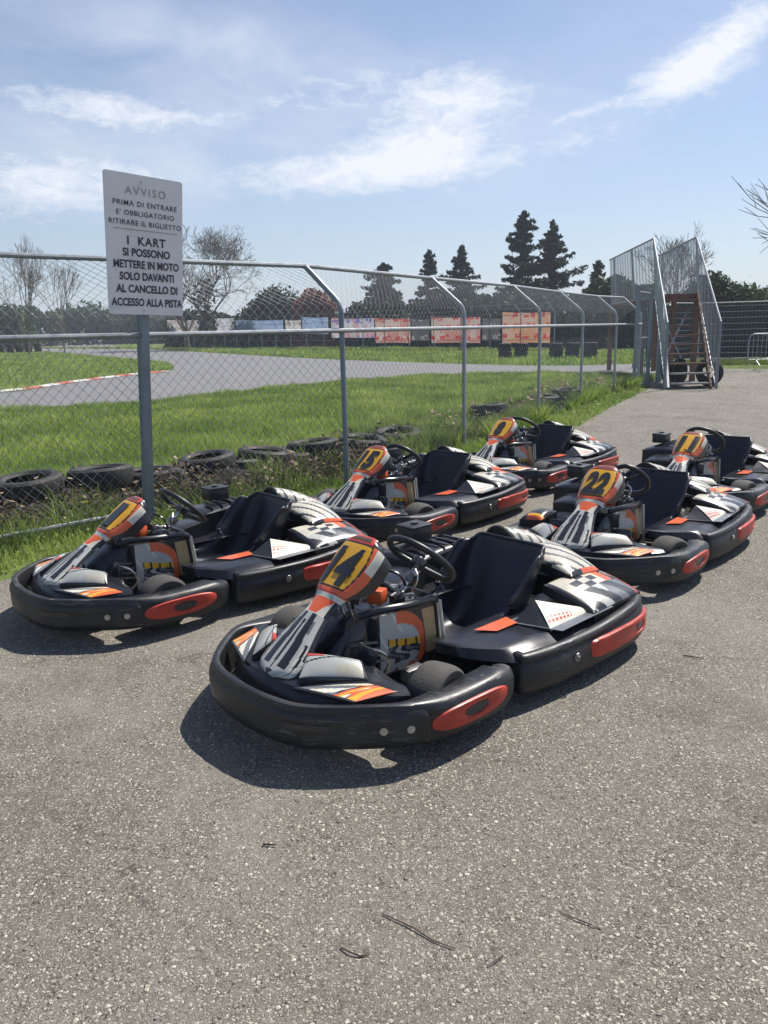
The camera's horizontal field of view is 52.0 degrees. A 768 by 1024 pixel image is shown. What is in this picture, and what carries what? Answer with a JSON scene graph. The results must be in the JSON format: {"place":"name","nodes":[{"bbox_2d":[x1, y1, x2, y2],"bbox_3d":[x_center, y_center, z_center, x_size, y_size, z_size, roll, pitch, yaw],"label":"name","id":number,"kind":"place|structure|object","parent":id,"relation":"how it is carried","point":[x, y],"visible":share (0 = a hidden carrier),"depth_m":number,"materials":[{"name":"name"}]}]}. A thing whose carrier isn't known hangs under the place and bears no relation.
{"place":"outdoors","nodes":[
{"label":"outdoors","id":0,"kind":"place"},
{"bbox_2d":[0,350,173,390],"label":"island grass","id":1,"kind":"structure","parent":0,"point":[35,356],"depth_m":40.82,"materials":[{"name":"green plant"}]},
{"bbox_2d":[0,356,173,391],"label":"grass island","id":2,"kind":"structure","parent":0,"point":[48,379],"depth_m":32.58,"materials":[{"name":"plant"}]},
{"bbox_2d":[0,234,50,354],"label":"bare tree","id":3,"kind":"object","parent":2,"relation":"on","point":[30,276],"visible":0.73,"depth_m":66.42,"materials":[{"name":"brown plant"}]},
{"bbox_2d":[13,249,83,352],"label":"bare tree","id":4,"kind":"object","parent":2,"relation":"on","point":[61,292],"visible":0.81,"depth_m":69.41,"materials":[{"name":"brown plant"}]},
{"bbox_2d":[0,343,703,408],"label":"race track","id":5,"kind":"structure","parent":0,"point":[157,379],"depth_m":28.97,"materials":[{"name":"grey asphalt"}]},
{"bbox_2d":[0,371,167,391],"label":"track kerb","id":6,"kind":"structure","parent":5,"relation":"on","point":[46,385],"depth_m":26.73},
{"bbox_2d":[0,368,767,1023],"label":"asphalt apron","id":7,"kind":"object","parent":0,"point":[50,686],"visible":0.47,"depth_m":2.42,"materials":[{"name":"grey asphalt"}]},
{"bbox_2d":[9,484,367,630],"bbox_3d":[-1.159,0.146,4.783,2.088,0.646,1.333,-12,17,-40],"label":"racing kart","id":8,"kind":"object","parent":7,"relation":"on","point":[133,573],"visible":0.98,"depth_m":4.42,"materials":[{"name":"plastic"}]},
{"bbox_2d":[340,946,369,956],"bbox_3d":[-0.074,1.097,1.963,0.080,0.008,0.017,3,14,19],"label":"twig","id":9,"kind":"object","parent":7,"relation":"on","point":[356,954],"visible":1,"depth_m":1.96,"materials":[{"name":"brown wood"}]},
{"bbox_2d":[309,444,527,540],"bbox_3d":[0.182,-0.259,6.385,1.333,0.654,2.088,10,17,40],"label":"racing kart","id":10,"kind":"object","parent":7,"relation":"on","point":[381,493],"visible":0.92,"depth_m":6.09,"materials":[{"name":"black plastic"}]},
{"bbox_2d":[382,913,455,948],"bbox_3d":[0.086,1.079,2.028,0.226,0.006,0.011,8,16,35],"label":"twig","id":11,"kind":"object","parent":7,"relation":"on","point":[417,930],"visible":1,"depth_m":2.03,"materials":[{"name":"wood"}]},
{"bbox_2d":[209,520,645,749],"bbox_3d":[0.197,0.365,3.605,2.088,0.688,1.333,-13,17,-41],"label":"racing kart","id":12,"kind":"object","parent":7,"relation":"on","point":[419,635],"visible":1,"depth_m":3.23,"materials":[{"name":"black plastic"}]},
{"bbox_2d":[471,417,618,490],"bbox_3d":[1.437,-0.673,8.051,1.333,0.654,2.088,10,17,41],"label":"racing kart","id":13,"kind":"object","parent":7,"relation":"on","point":[543,455],"visible":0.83,"depth_m":7.78,"materials":[{"name":"black plastic"}]},
{"bbox_2d":[559,912,599,928],"bbox_3d":[0.509,1.064,2.054,0.108,0.005,0.004,7,16,33],"label":"twig","id":14,"kind":"object","parent":7,"relation":"on","point":[579,920],"visible":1,"depth_m":2.05,"materials":[{"name":"wood"}]},
{"bbox_2d":[507,462,755,585],"bbox_3d":[1.611,-0.044,5.312,1.333,0.654,2.088,9,17,39],"label":"racing kart","id":15,"kind":"object","parent":7,"relation":"on","point":[605,518],"visible":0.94,"depth_m":4.97,"materials":[{"name":"black plastic"}]},
{"bbox_2d":[607,236,721,389],"bbox_3d":[7.744,-5.624,22.244,1.492,3.769,8.854,0,13,7],"label":"steel footbridge","id":16,"kind":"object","parent":7,"relation":"on","point":[661,331],"visible":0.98,"depth_m":20.81,"materials":[{"name":"grey metal"}]},
{"bbox_2d":[661,361,674,385],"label":"old tyre","id":17,"kind":"object","parent":7,"relation":"on","point":[671,377],"visible":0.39,"depth_m":19.64,"materials":[{"name":"rubber"}]},
{"bbox_2d":[673,358,687,381],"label":"old tyre","id":18,"kind":"object","parent":7,"relation":"on","point":[680,368],"visible":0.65,"depth_m":19.84,"materials":[{"name":"rubber"}]},
{"bbox_2d":[625,427,767,509],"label":"racing kart","id":19,"kind":"object","parent":7,"relation":"on","point":[722,462],"visible":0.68,"depth_m":6.71,"materials":[{"name":"black plastic"}]},
{"bbox_2d":[695,357,720,379],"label":"old tyre","id":20,"kind":"object","parent":7,"relation":"on","point":[703,375],"visible":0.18,"depth_m":19.31,"materials":[{"name":"rubber"}]},
{"bbox_2d":[696,360,723,385],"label":"old tyre","id":21,"kind":"object","parent":7,"relation":"on","point":[699,377],"visible":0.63,"depth_m":19.07,"materials":[{"name":"rubber"}]},
{"bbox_2d":[0,338,767,580],"bbox_3d":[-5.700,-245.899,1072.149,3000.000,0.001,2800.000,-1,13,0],"label":"ground","id":22,"kind":"structure","parent":0,"point":[13,570],"depth_m":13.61,"materials":[{"name":"green plant"}]},
{"bbox_2d":[0,303,37,348],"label":"distant trees","id":23,"kind":"object","parent":22,"relation":"on","point":[7,320],"visible":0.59,"depth_m":110.13,"materials":[{"name":"green plant"}]},
{"bbox_2d":[2,303,66,346],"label":"distant trees","id":24,"kind":"object","parent":22,"relation":"on","point":[44,319],"visible":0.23,"depth_m":144.69,"materials":[{"name":"green plant"}]},
{"bbox_2d":[51,300,125,344],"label":"distant trees","id":25,"kind":"object","parent":22,"relation":"on","point":[97,326],"visible":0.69,"depth_m":153.70,"materials":[{"name":"green plant"}]},
{"bbox_2d":[104,314,162,343],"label":"distant trees","id":26,"kind":"object","parent":22,"relation":"on","point":[129,341],"visible":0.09,"depth_m":159.00,"materials":[{"name":"green plant"}]},
{"bbox_2d":[102,169,182,521],"bbox_3d":[-1.871,-1.200,6.274,0.242,2.740,0.746,9,16,37],"label":"notice sign","id":27,"kind":"object","parent":22,"relation":"on","point":[143,237],"visible":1,"depth_m":6.05,"materials":[{"name":"white metal"}]},
{"bbox_2d":[124,314,169,343],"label":"distant trees","id":28,"kind":"object","parent":22,"relation":"on","point":[131,324],"visible":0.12,"depth_m":153.20,"materials":[{"name":"green plant"}]},
{"bbox_2d":[149,316,173,343],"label":"distant trees","id":29,"kind":"object","parent":22,"relation":"on","point":[159,328],"visible":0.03,"depth_m":144.47,"materials":[{"name":"green plant"}]},
{"bbox_2d":[161,308,200,347],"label":"dark bush","id":30,"kind":"object","parent":22,"relation":"on","point":[169,341],"visible":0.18,"depth_m":94.34,"materials":[{"name":"green plant"}]},
{"bbox_2d":[169,264,221,347],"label":"bare tree","id":31,"kind":"object","parent":22,"relation":"on","point":[183,326],"visible":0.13,"depth_m":83.49,"materials":[{"name":"brown plant"}]},
{"bbox_2d":[198,312,230,347],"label":"dark bush","id":32,"kind":"object","parent":22,"relation":"on","point":[225,315],"visible":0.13,"depth_m":88.55,"materials":[{"name":"green plant"}]},
{"bbox_2d":[183,224,262,347],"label":"bare tree","id":33,"kind":"object","parent":22,"relation":"on","point":[204,252],"visible":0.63,"depth_m":79.07,"materials":[{"name":"brown plant"}]},
{"bbox_2d":[0,417,459,526],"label":"rotten leaves","id":34,"kind":"object","parent":22,"relation":"on","point":[67,494],"visible":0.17,"depth_m":7.53,"materials":[{"name":"brown plant"}]},
{"bbox_2d":[223,308,260,347],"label":"dark bush","id":35,"kind":"object","parent":22,"relation":"on","point":[231,341],"visible":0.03,"depth_m":84.69,"materials":[{"name":"green plant"}]},
{"bbox_2d":[0,399,514,529],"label":"soil bank","id":36,"kind":"structure","parent":22,"relation":"on","point":[128,494],"depth_m":7.17,"materials":[{"name":"brown soil"}]},
{"bbox_2d":[55,476,90,500],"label":"old tyre","id":37,"kind":"object","parent":36,"relation":"on","point":[67,489],"visible":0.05,"depth_m":7.01,"materials":[{"name":"rubber"}]},
{"bbox_2d":[89,486,131,494],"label":"old tyre","id":38,"kind":"object","parent":36,"relation":"on","point":[120,489],"visible":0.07,"depth_m":7.16,"materials":[{"name":"rubber"}]},
{"bbox_2d":[66,463,134,491],"bbox_3d":[-2.628,-0.326,7.321,0.599,0.190,0.599,-10,12,-30],"label":"old tyre","id":39,"kind":"object","parent":38,"relation":"on","point":[91,474],"visible":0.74,"depth_m":7.09,"materials":[{"name":"rubber"}]},
{"bbox_2d":[235,458,259,469],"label":"old tyre","id":40,"kind":"object","parent":36,"relation":"on","point":[241,463],"visible":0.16,"depth_m":8.27,"materials":[{"name":"rubber"}]},
{"bbox_2d":[264,446,313,466],"bbox_3d":[-1.064,-0.610,8.926,0.599,0.190,0.599,-6,16,-18],"label":"old tyre","id":41,"kind":"object","parent":36,"relation":"on","point":[296,454],"visible":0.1,"depth_m":8.71,"materials":[{"name":"rubber"}]},
{"bbox_2d":[528,393,559,404],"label":"old tyre","id":42,"kind":"object","parent":36,"relation":"on","point":[550,396],"visible":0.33,"depth_m":14.64,"materials":[{"name":"rubber"}]},
{"bbox_2d":[228,282,299,347],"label":"evergreen bush","id":43,"kind":"object","parent":22,"relation":"on","point":[257,313],"visible":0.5,"depth_m":77.91,"materials":[{"name":"green plant"}]},
{"bbox_2d":[1,385,612,531],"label":"front weeds","id":44,"kind":"object","parent":22,"relation":"on","point":[103,504],"visible":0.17,"depth_m":7.24,"materials":[{"name":"green plant"}]},
{"bbox_2d":[0,373,616,527],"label":"dead leaves","id":45,"kind":"object","parent":22,"relation":"on","point":[101,492],"visible":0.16,"depth_m":8.14,"materials":[{"name":"brown plant"}]},
{"bbox_2d":[552,387,582,399],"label":"old tyre","id":46,"kind":"object","parent":45,"relation":"on","point":[561,391],"visible":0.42,"depth_m":15.28,"materials":[{"name":"rubber"}]},
{"bbox_2d":[0,379,618,537],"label":"dry stems","id":47,"kind":"object","parent":22,"relation":"on","point":[219,477],"visible":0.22,"depth_m":7.58,"materials":[{"name":"brown plant"}]},
{"bbox_2d":[290,288,337,346],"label":"copper shrub","id":48,"kind":"object","parent":22,"relation":"on","point":[312,307],"visible":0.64,"depth_m":74.56,"materials":[{"name":"brown plant"}]},
{"bbox_2d":[0,252,642,542],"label":"chain link fence","id":49,"kind":"object","parent":22,"relation":"on","point":[341,330],"visible":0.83,"depth_m":7.45,"materials":[{"name":"metal"}]},
{"bbox_2d":[0,374,648,551],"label":"tall tufts","id":50,"kind":"object","parent":22,"relation":"on","point":[589,394],"visible":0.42,"depth_m":10.80,"materials":[{"name":"green plant"}]},
{"bbox_2d":[0,369,661,482],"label":"meadow grass","id":51,"kind":"structure","parent":22,"relation":"on","point":[27,435],"depth_m":13.98,"materials":[{"name":"green plant"}]},
{"bbox_2d":[336,299,380,346],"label":"dark bush","id":52,"kind":"object","parent":22,"relation":"on","point":[365,306],"visible":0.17,"depth_m":70.75,"materials":[{"name":"green plant"}]},
{"bbox_2d":[33,345,688,365],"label":"grass","id":53,"kind":"structure","parent":22,"relation":"on","point":[310,351],"depth_m":46.58,"materials":[{"name":"green plant"}]},
{"bbox_2d":[184,302,555,348],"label":"track fence","id":54,"kind":"object","parent":22,"relation":"on","point":[383,317],"visible":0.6,"depth_m":59.95,"materials":[{"name":"metal"}]},
{"bbox_2d":[167,320,198,331],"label":"banner","id":55,"kind":"object","parent":54,"relation":"attached to","point":[173,323],"visible":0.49,"depth_m":91.88,"materials":[{"name":"white fabric"}]},
{"bbox_2d":[215,318,234,330],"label":"banner","id":56,"kind":"object","parent":54,"relation":"attached to","point":[224,323],"visible":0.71,"depth_m":80.76,"materials":[{"name":"white fabric"}]},
{"bbox_2d":[235,320,282,329],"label":"banner","id":57,"kind":"object","parent":54,"relation":"attached to","point":[265,326],"visible":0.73,"depth_m":74.26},
{"bbox_2d":[285,320,300,328],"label":"banner","id":58,"kind":"object","parent":54,"relation":"attached to","point":[291,324],"visible":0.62,"depth_m":68.78,"materials":[{"name":"white fabric"}]},
{"bbox_2d":[302,317,328,333],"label":"banner","id":59,"kind":"object","parent":54,"relation":"attached to","point":[309,321],"visible":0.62,"depth_m":65.58,"materials":[{"name":"fabric"}]},
{"bbox_2d":[331,318,374,337],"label":"banner","id":60,"kind":"object","parent":54,"relation":"attached to","point":[355,322],"visible":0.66,"depth_m":61.15,"materials":[{"name":"white fabric"}]},
{"bbox_2d":[375,318,410,342],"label":"banner","id":61,"kind":"object","parent":54,"relation":"attached to","point":[380,324],"visible":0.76,"depth_m":58.05,"materials":[{"name":"fabric"}]},
{"bbox_2d":[411,319,428,340],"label":"banner","id":62,"kind":"object","parent":54,"relation":"attached to","point":[418,336],"visible":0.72,"depth_m":56.02,"materials":[{"name":"grey fabric"}]},
{"bbox_2d":[431,317,479,342],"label":"banner","id":63,"kind":"object","parent":54,"relation":"attached to","point":[436,322],"visible":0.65,"depth_m":53.70,"materials":[{"name":"fabric"}]},
{"bbox_2d":[482,318,499,340],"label":"banner","id":64,"kind":"object","parent":54,"relation":"attached to","point":[484,331],"visible":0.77,"depth_m":51.33,"materials":[{"name":"grey fabric"}]},
{"bbox_2d":[502,312,550,342],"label":"banner","id":65,"kind":"object","parent":54,"relation":"attached to","point":[507,320],"visible":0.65,"depth_m":49.37,"materials":[{"name":"fabric"}]},
{"bbox_2d":[361,262,403,303],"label":"conifer tree","id":66,"kind":"object","parent":22,"relation":"on","point":[382,266],"visible":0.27,"depth_m":72.46,"materials":[{"name":"green plant"}]},
{"bbox_2d":[370,298,443,346],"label":"dark bush","id":67,"kind":"object","parent":22,"relation":"on","point":[399,310],"visible":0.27,"depth_m":66.58,"materials":[{"name":"green plant"}]},
{"bbox_2d":[408,249,439,303],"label":"conifer tree","id":68,"kind":"object","parent":22,"relation":"on","point":[429,266],"visible":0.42,"depth_m":69.83,"materials":[{"name":"green plant"}]},
{"bbox_2d":[410,285,478,347],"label":"dark bush","id":69,"kind":"object","parent":22,"relation":"on","point":[457,292],"visible":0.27,"depth_m":62.89,"materials":[{"name":"green plant"}]},
{"bbox_2d":[433,244,486,292],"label":"conifer tree","id":70,"kind":"object","parent":22,"relation":"on","point":[460,263],"visible":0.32,"depth_m":68.82,"materials":[{"name":"green plant"}]},
{"bbox_2d":[470,402,506,416],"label":"old tyre","id":71,"kind":"object","parent":22,"relation":"on","point":[498,407],"visible":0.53,"depth_m":12.66,"materials":[{"name":"rubber"}]},
{"bbox_2d":[458,287,541,347],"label":"dark bush","id":72,"kind":"object","parent":22,"relation":"on","point":[480,305],"visible":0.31,"depth_m":58.55,"materials":[{"name":"green plant"}]},
{"bbox_2d":[494,210,550,295],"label":"conifer tree","id":73,"kind":"object","parent":22,"relation":"on","point":[523,226],"visible":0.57,"depth_m":61.58,"materials":[{"name":"green plant"}]},
{"bbox_2d":[503,289,571,348],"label":"dark bush","id":74,"kind":"object","parent":22,"relation":"on","point":[533,345],"visible":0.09,"depth_m":54.34,"materials":[{"name":"green plant"}]},
{"bbox_2d":[529,219,588,294],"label":"conifer tree","id":75,"kind":"object","parent":22,"relation":"on","point":[553,248],"visible":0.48,"depth_m":62.21,"materials":[{"name":"green plant"}]},
{"bbox_2d":[581,260,605,336],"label":"conifer tree","id":76,"kind":"object","parent":22,"relation":"on","point":[598,265],"visible":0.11,"depth_m":59.29,"materials":[{"name":"green plant"}]},
{"bbox_2d":[553,272,669,348],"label":"dark bush","id":77,"kind":"object","parent":22,"relation":"on","point":[595,287],"visible":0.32,"depth_m":51.16,"materials":[{"name":"green plant"}]},
{"bbox_2d":[632,289,653,385],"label":"barred gate","id":78,"kind":"structure","parent":22,"relation":"on","point":[637,326],"depth_m":19.05,"materials":[{"name":"metal"}]},
{"bbox_2d":[632,303,699,367],"bbox_3d":[10.640,-6.613,29.268,4.734,2.265,0.603,-12,17,-39],"label":"site fence panel","id":79,"kind":"object","parent":22,"relation":"on","point":[679,324],"visible":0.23,"depth_m":29.76,"materials":[{"name":"metal"}]},
{"bbox_2d":[630,221,717,302],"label":"bare tree","id":80,"kind":"object","parent":22,"relation":"on","point":[685,253],"visible":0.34,"depth_m":59.35,"materials":[{"name":"brown plant"}]},
{"bbox_2d":[644,357,767,366],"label":"back weeds","id":81,"kind":"object","parent":22,"relation":"on","point":[741,361],"visible":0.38,"depth_m":28.59,"materials":[{"name":"green plant"}]},
{"bbox_2d":[646,303,767,357],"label":"shade net","id":82,"kind":"object","parent":22,"relation":"on","point":[727,343],"visible":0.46,"depth_m":31.45,"materials":[{"name":"black fabric"}]},
{"bbox_2d":[677,270,767,306],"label":"evergreen shrub","id":83,"kind":"object","parent":22,"relation":"on","point":[723,290],"visible":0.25,"depth_m":35.61,"materials":[{"name":"green plant"}]},
{"bbox_2d":[698,301,767,358],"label":"site fence panel","id":84,"kind":"object","parent":22,"relation":"on","point":[737,324],"visible":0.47,"depth_m":30.18,"materials":[{"name":"metal"}]},
{"bbox_2d":[731,176,767,252],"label":"bare tree","id":85,"kind":"object","parent":22,"relation":"on","point":[759,197],"visible":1,"depth_m":28.49,"materials":[{"name":"brown plant"}]},
{"bbox_2d":[731,281,767,303],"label":"evergreen shrub","id":86,"kind":"object","parent":22,"relation":"on","point":[764,298],"visible":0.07,"depth_m":36.38,"materials":[{"name":"green plant"}]},
{"bbox_2d":[747,333,767,365],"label":"crowd barrier","id":87,"kind":"object","parent":22,"relation":"on","point":[756,359],"visible":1,"depth_m":27.47,"materials":[{"name":"metal"}]},
{"bbox_2d":[0,0,767,333],"label":"sky","id":88,"kind":"structure","parent":0,"point":[356,134],"materials":[{"name":"blue"}]},
{"bbox_2d":[565,347,579,350],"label":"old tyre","id":89,"kind":"object","parent":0,"point":[574,348],"visible":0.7,"depth_m":36.30,"materials":[{"name":"rubber"}]},
{"bbox_2d":[566,342,579,346],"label":"old tyre","id":90,"kind":"object","parent":89,"relation":"on","point":[571,345],"visible":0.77,"depth_m":36.26,"materials":[{"name":"rubber"}]},
{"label":"old tyre","id":91,"kind":"object","parent":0,"visible":0},
{"bbox_2d":[583,351,597,354],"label":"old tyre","id":92,"kind":"object","parent":91,"relation":"on","point":[588,353],"visible":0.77,"depth_m":36.19,"materials":[{"name":"rubber"}]},
{"bbox_2d":[583,346,597,350],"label":"old tyre","id":93,"kind":"object","parent":92,"relation":"on","point":[595,348],"visible":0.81,"depth_m":36.12,"materials":[{"name":"rubber"}]},
{"bbox_2d":[584,342,597,346],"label":"old tyre","id":94,"kind":"object","parent":93,"relation":"on","point":[591,344],"visible":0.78,"depth_m":36.10,"materials":[{"name":"rubber"}]},
{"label":"old tyre","id":95,"kind":"object","parent":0,"visible":0},
{"bbox_2d":[0,469,65,504],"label":"old tyre","id":96,"kind":"object","parent":95,"relation":"on","point":[33,482],"visible":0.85,"depth_m":6.79,"materials":[{"name":"rubber"}]},
{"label":"old tyre","id":97,"kind":"object","parent":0,"visible":0},
{"bbox_2d":[177,449,235,474],"bbox_3d":[-1.852,-0.507,8.248,0.599,0.190,0.599,-1,17,19],"label":"old tyre","id":98,"kind":"object","parent":97,"relation":"on","point":[208,453],"visible":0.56,"depth_m":8.07,"materials":[{"name":"rubber"}]},
{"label":"old tyre","id":99,"kind":"object","parent":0,"visible":0},
{"bbox_2d":[237,445,290,466],"bbox_3d":[-1.314,-0.603,8.700,0.599,0.190,0.599,12,14,31],"label":"old tyre","id":100,"kind":"object","parent":99,"relation":"on","point":[258,453],"visible":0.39,"depth_m":8.49,"materials":[{"name":"rubber"}]},
{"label":"old tyre","id":101,"kind":"object","parent":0,"visible":0},
{"bbox_2d":[287,437,338,457],"bbox_3d":[-0.817,-0.734,9.084,0.599,0.190,0.599,-14,15,-36],"label":"old tyre","id":102,"kind":"object","parent":101,"relation":"on","point":[322,444],"visible":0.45,"depth_m":8.85,"materials":[{"name":"rubber"}]},
{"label":"old tyre","id":103,"kind":"object","parent":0,"visible":0},
{"bbox_2d":[338,433,386,453],"bbox_3d":[-0.259,-0.812,9.499,0.599,0.190,0.599,3,16,-2],"label":"old tyre","id":104,"kind":"object","parent":103,"relation":"on","point":[366,435],"visible":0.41,"depth_m":9.34,"materials":[{"name":"rubber"}]},
{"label":"old tyre","id":105,"kind":"object","parent":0,"visible":0},
{"bbox_2d":[375,426,421,445],"bbox_3d":[0.178,-0.947,9.994,0.599,0.190,0.599,12,23,34],"label":"old tyre","id":106,"kind":"object","parent":105,"relation":"on","point":[383,433],"visible":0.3,"depth_m":9.96,"materials":[{"name":"rubber"}]},
{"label":"old tyre","id":107,"kind":"object","parent":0,"visible":0},
{"bbox_2d":[130,465,181,492],"bbox_3d":[-2.258,-0.320,7.612,0.599,0.190,0.599,-4,12,-4],"label":"old tyre","id":108,"kind":"object","parent":107,"relation":"on","point":[138,473],"visible":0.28,"depth_m":7.42,"materials":[{"name":"rubber"}]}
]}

